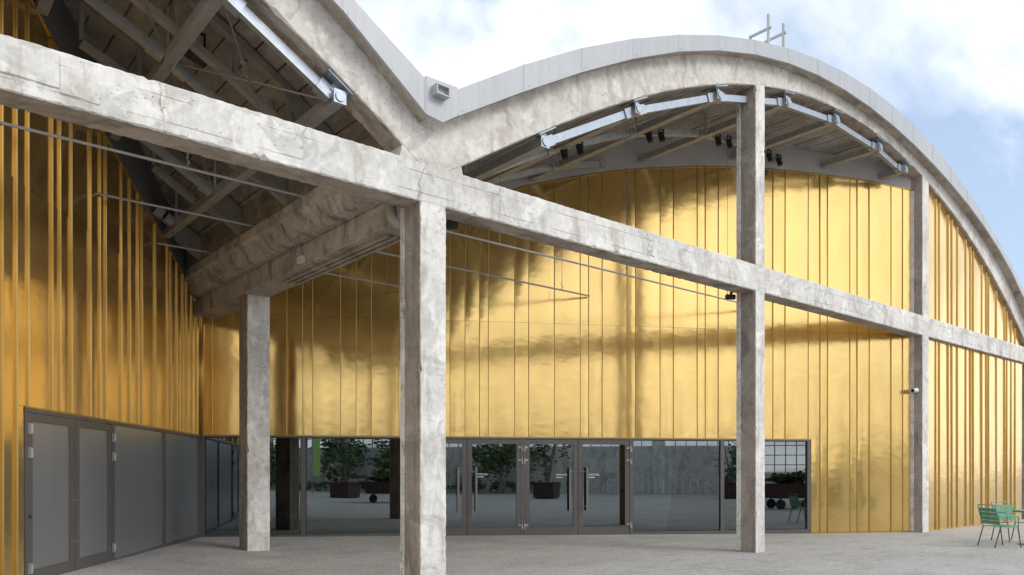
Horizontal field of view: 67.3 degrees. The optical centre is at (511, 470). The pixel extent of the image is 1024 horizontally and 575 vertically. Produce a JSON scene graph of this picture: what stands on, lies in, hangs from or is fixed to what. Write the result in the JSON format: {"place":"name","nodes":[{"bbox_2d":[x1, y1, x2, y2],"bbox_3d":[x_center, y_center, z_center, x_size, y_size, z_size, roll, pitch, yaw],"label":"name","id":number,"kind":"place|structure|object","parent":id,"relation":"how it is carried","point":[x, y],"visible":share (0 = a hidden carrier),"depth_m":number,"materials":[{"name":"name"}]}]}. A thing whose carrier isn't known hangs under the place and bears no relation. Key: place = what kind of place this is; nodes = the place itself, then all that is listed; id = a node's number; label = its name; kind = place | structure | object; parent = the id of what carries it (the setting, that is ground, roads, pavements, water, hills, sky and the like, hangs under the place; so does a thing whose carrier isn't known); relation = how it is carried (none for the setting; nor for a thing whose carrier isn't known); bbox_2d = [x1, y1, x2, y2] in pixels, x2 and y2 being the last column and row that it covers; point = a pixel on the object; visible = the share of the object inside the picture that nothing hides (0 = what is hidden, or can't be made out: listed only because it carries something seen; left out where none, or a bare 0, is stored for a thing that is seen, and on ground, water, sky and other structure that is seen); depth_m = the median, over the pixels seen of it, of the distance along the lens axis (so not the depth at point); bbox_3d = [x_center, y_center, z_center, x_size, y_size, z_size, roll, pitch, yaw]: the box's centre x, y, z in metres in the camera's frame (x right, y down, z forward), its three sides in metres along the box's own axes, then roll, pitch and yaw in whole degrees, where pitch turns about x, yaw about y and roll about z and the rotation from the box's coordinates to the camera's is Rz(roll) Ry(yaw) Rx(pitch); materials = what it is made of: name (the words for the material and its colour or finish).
{"place":"outdoors","nodes":[
{"label":"outdoors","id":0,"kind":"place"},
{"bbox_2d":[61,519,1023,574],"bbox_3d":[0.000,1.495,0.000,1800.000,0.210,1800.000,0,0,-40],"label":"ground","id":1,"kind":"structure","parent":0,"point":[955,551],"depth_m":14.12,"materials":[{"name":"concrete"}]},
{"bbox_2d":[0,0,199,574],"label":"gold wall","id":2,"kind":"structure","parent":1,"relation":"on","point":[99,319],"depth_m":10.95,"materials":[{"name":"gold metal"}]},
{"bbox_2d":[24,408,200,574],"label":"side doors","id":3,"kind":"structure","parent":2,"relation":"attached to","point":[98,491],"depth_m":11.82,"materials":[{"name":"grey glass"}]},
{"bbox_2d":[27,413,74,574],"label":"door leaf","id":4,"kind":"structure","parent":3,"relation":"in","point":[50,439],"depth_m":10.19,"materials":[{"name":"grey metal"}]},
{"bbox_2d":[75,420,115,570],"bbox_3d":[-6.260,0.391,11.555,0.110,2.218,1.365,0,0,-7],"label":"door leaf","id":5,"kind":"structure","parent":3,"relation":"in","point":[94,456],"depth_m":11.53,"materials":[{"name":"grey metal"}]},
{"bbox_2d":[0,0,1023,574],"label":"concrete frame","id":6,"kind":"object","parent":1,"relation":"on","point":[352,182],"visible":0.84,"depth_m":11.47,"materials":[{"name":"grey concrete"}]},
{"bbox_2d":[78,0,287,206],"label":"lattice rib","id":7,"kind":"object","parent":6,"relation":"attached to","point":[263,178],"visible":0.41,"depth_m":10.70,"materials":[{"name":"grey paint"}]},
{"bbox_2d":[172,226,200,260],"bbox_3d":[-6.545,-4.658,15.070,0.855,0.957,0.090,0,0,-40],"label":"lattice rib","id":8,"kind":"object","parent":6,"relation":"attached to","point":[192,239],"visible":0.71,"depth_m":15.18,"materials":[{"name":"grey paint"}]},
{"bbox_2d":[151,146,241,235],"bbox_3d":[-5.399,-4.893,13.225,1.499,1.426,0.120,0,0,-40],"label":"lattice rib","id":9,"kind":"object","parent":6,"relation":"attached to","point":[227,207],"visible":0.55,"depth_m":13.20,"materials":[{"name":"grey paint"}]},
{"bbox_2d":[129,0,335,135],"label":"lattice rib","id":10,"kind":"object","parent":6,"relation":"attached to","point":[297,106],"visible":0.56,"depth_m":9.92,"materials":[{"name":"grey paint"}]},
{"bbox_2d":[262,245,304,264],"bbox_3d":[-3.926,-3.537,13.104,0.064,0.323,1.680,0,0,-40],"label":"junction box","id":11,"kind":"object","parent":6,"relation":"attached to","point":[300,259],"visible":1,"depth_m":12.55,"materials":[{"name":"white plastic"}]},
{"bbox_2d":[383,203,399,230],"bbox_3d":[-1.537,-3.608,10.351,0.402,0.824,0.173,0,0,-5],"label":"drain pipe","id":12,"kind":"object","parent":6,"relation":"attached to","point":[393,220],"visible":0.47,"depth_m":10.28,"materials":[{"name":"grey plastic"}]},
{"bbox_2d":[446,219,457,229],"bbox_3d":[-0.913,-3.524,10.851,0.300,0.284,0.274,0,0,-5],"label":"loudspeaker","id":13,"kind":"object","parent":6,"relation":"attached to","point":[451,225],"visible":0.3,"depth_m":10.74,"materials":[{"name":"black plastic"}]},
{"bbox_2d":[64,0,1023,318],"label":"vaulted roof","id":14,"kind":"structure","parent":6,"relation":"attached to","point":[422,98],"depth_m":11.92,"materials":[{"name":"concrete"}]},
{"bbox_2d":[36,0,352,237],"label":"steel tube grid","id":15,"kind":"object","parent":14,"relation":"hanging from","point":[332,91],"visible":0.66,"depth_m":9.63,"materials":[{"name":"grey metal"}]},
{"bbox_2d":[184,32,206,67],"bbox_3d":[-4.084,-5.445,9.913,0.371,0.448,0.212,0,0,-26],"label":"spotlight","id":16,"kind":"object","parent":15,"relation":"attached to","point":[192,56],"visible":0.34,"depth_m":9.89,"materials":[{"name":"black plastic"}]},
{"bbox_2d":[157,237,399,286],"bbox_3d":[-4.599,-5.237,15.803,5.440,2.134,0.040,0,0,-40],"label":"hanging rod","id":17,"kind":"object","parent":14,"relation":"hanging from","point":[204,251],"visible":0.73,"depth_m":16.39,"materials":[{"name":"silver metal"}]},
{"bbox_2d":[97,192,589,296],"bbox_3d":[-2.239,-5.910,15.030,10.700,3.480,0.040,0,0,-40],"label":"hanging rod","id":18,"kind":"object","parent":14,"relation":"hanging from","point":[178,210],"visible":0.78,"depth_m":13.00,"materials":[{"name":"silver metal"}]},
{"bbox_2d":[0,106,736,302],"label":"hanging rod","id":19,"kind":"object","parent":14,"relation":"hanging from","point":[167,163],"visible":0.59,"depth_m":11.18,"materials":[{"name":"silver metal"}]},
{"bbox_2d":[462,85,910,183],"bbox_3d":[3.108,-6.124,15.245,15.111,4.076,6.924,0,0,-10],"label":"steel tube grid","id":20,"kind":"object","parent":14,"relation":"hanging from","point":[512,163],"visible":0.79,"depth_m":15.72,"materials":[{"name":"grey metal"}]},
{"bbox_2d":[560,148,568,159],"bbox_3d":[0.970,-5.916,14.288,0.168,0.282,0.135,0,0,4],"label":"spotlight","id":21,"kind":"object","parent":20,"relation":"attached to","point":[564,154],"visible":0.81,"depth_m":14.24,"materials":[{"name":"black metal"}]},
{"bbox_2d":[576,141,583,155],"bbox_3d":[1.284,-6.107,14.552,0.168,0.282,0.135,0,0,4],"label":"spotlight","id":22,"kind":"object","parent":20,"relation":"attached to","point":[579,149],"visible":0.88,"depth_m":14.50,"materials":[{"name":"black metal"}]},
{"bbox_2d":[645,131,652,142],"bbox_3d":[2.831,-6.896,15.851,0.168,0.282,0.135,0,0,4],"label":"spotlight","id":23,"kind":"object","parent":20,"relation":"attached to","point":[649,137],"visible":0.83,"depth_m":15.80,"materials":[{"name":"black metal"}]},
{"bbox_2d":[657,127,665,141],"bbox_3d":[3.129,-7.018,16.102,0.168,0.282,0.135,0,0,4],"label":"spotlight","id":24,"kind":"object","parent":20,"relation":"attached to","point":[661,136],"visible":0.94,"depth_m":16.05,"materials":[{"name":"black metal"}]},
{"bbox_2d":[715,134,721,145],"bbox_3d":[4.669,-7.481,17.394,0.168,0.282,0.135,0,0,4],"label":"spotlight","id":25,"kind":"object","parent":20,"relation":"attached to","point":[718,141],"visible":0.91,"depth_m":17.35,"materials":[{"name":"black metal"}]},
{"bbox_2d":[726,135,732,148],"bbox_3d":[4.990,-7.542,17.664,0.168,0.282,0.135,0,0,4],"label":"spotlight","id":26,"kind":"object","parent":20,"relation":"attached to","point":[729,143],"visible":1,"depth_m":17.62,"materials":[{"name":"black metal"}]},
{"bbox_2d":[766,149,772,161],"bbox_3d":[6.277,-7.669,18.745,0.168,0.282,0.135,0,0,4],"label":"spotlight","id":27,"kind":"object","parent":20,"relation":"attached to","point":[769,156],"visible":1,"depth_m":18.70,"materials":[{"name":"black plastic"}]},
{"bbox_2d":[776,154,782,165],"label":"spotlight","id":28,"kind":"object","parent":20,"relation":"attached to","point":[779,161],"visible":1,"depth_m":18.98,"materials":[{"name":"black plastic"}]},
{"bbox_2d":[725,292,735,299],"bbox_3d":[4.352,-3.506,15.266,0.193,0.240,0.214,0,0,-5],"label":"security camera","id":29,"kind":"object","parent":6,"relation":"attached to","point":[731,296],"visible":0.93,"depth_m":15.23,"materials":[{"name":"black plastic"}]},
{"bbox_2d":[749,14,786,46],"bbox_3d":[5.050,-8.445,15.182,0.582,0.790,0.480,0,0,-40],"label":"roof ladder rail","id":30,"kind":"object","parent":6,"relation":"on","point":[768,28],"visible":0.68,"depth_m":15.12,"materials":[{"name":"white metal"}]},
{"bbox_2d":[910,388,918,392],"bbox_3d":[10.358,-2.061,19.847,0.202,0.129,0.242,0,0,-40],"label":"security camera","id":31,"kind":"object","parent":6,"relation":"attached to","point":[914,390],"visible":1,"depth_m":19.78,"materials":[{"name":"white plastic"}]},
{"bbox_2d":[200,139,910,532],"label":"gold wall","id":32,"kind":"structure","parent":1,"relation":"on","point":[612,355],"depth_m":18.77,"materials":[{"name":"gold metal"}]},
{"bbox_2d":[201,435,810,536],"bbox_3d":[0.331,0.412,18.311,14.697,2.376,0.185,0,0,-10],"label":"glazed entrance","id":33,"kind":"object","parent":32,"relation":"in","point":[320,486],"visible":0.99,"depth_m":18.29,"materials":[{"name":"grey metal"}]},
{"bbox_2d":[446,439,466,535],"bbox_3d":[-1.669,0.416,17.949,1.236,2.298,0.156,0,0,-10],"label":"door leaf","id":34,"kind":"structure","parent":33,"relation":"in","point":[456,449],"depth_m":18.05,"materials":[{"name":"grey metal"}]},
{"bbox_2d":[467,439,522,535],"bbox_3d":[-0.381,0.416,18.166,1.351,2.298,0.156,0,0,-10],"label":"door leaf","id":35,"kind":"structure","parent":33,"relation":"in","point":[493,465],"depth_m":18.20,"materials":[{"name":"grey metal"}]},
{"bbox_2d":[523,440,577,534],"bbox_3d":[0.916,0.416,18.384,1.358,2.298,0.156,0,0,-10],"label":"door leaf","id":36,"kind":"structure","parent":33,"relation":"in","point":[551,466],"depth_m":18.43,"materials":[{"name":"grey metal"}]},
{"bbox_2d":[578,440,632,534],"bbox_3d":[2.266,0.416,18.612,1.355,2.298,0.156,0,0,-10],"label":"door leaf","id":37,"kind":"structure","parent":33,"relation":"in","point":[603,465],"depth_m":18.65,"materials":[{"name":"grey metal"}]},
{"bbox_2d":[928,189,1022,530],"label":"gold wall","id":38,"kind":"structure","parent":1,"relation":"on","point":[975,428],"depth_m":22.00,"materials":[{"name":"gold metal"}]},
{"bbox_2d":[977,504,1021,547],"bbox_3d":[10.197,1.157,16.104,0.620,0.892,0.550,0,0,-8],"label":"garden chair","id":39,"kind":"object","parent":1,"relation":"on","point":[989,514],"visible":1,"depth_m":16.04,"materials":[{"name":"green metal"}]},
{"bbox_2d":[991,501,1023,542],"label":"garden chair","id":40,"kind":"object","parent":1,"relation":"on","point":[1008,512],"visible":0.83,"depth_m":17.54,"materials":[{"name":"green metal"}]},
{"bbox_2d":[1012,510,1023,544],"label":"garden table","id":41,"kind":"object","parent":1,"relation":"on","point":[1019,511],"visible":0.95,"depth_m":16.49,"materials":[{"name":"green metal"}]},
{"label":"interior wall","id":42,"kind":"structure","parent":1,"relation":"on","visible":0},
{"bbox_2d":[141,429,548,439],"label":"interior ceiling","id":43,"kind":"structure","parent":42,"relation":"on","point":[514,439],"depth_m":24.90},
{"bbox_2d":[355,0,1023,288],"label":"sky","id":44,"kind":"structure","parent":0,"point":[954,69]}
]}

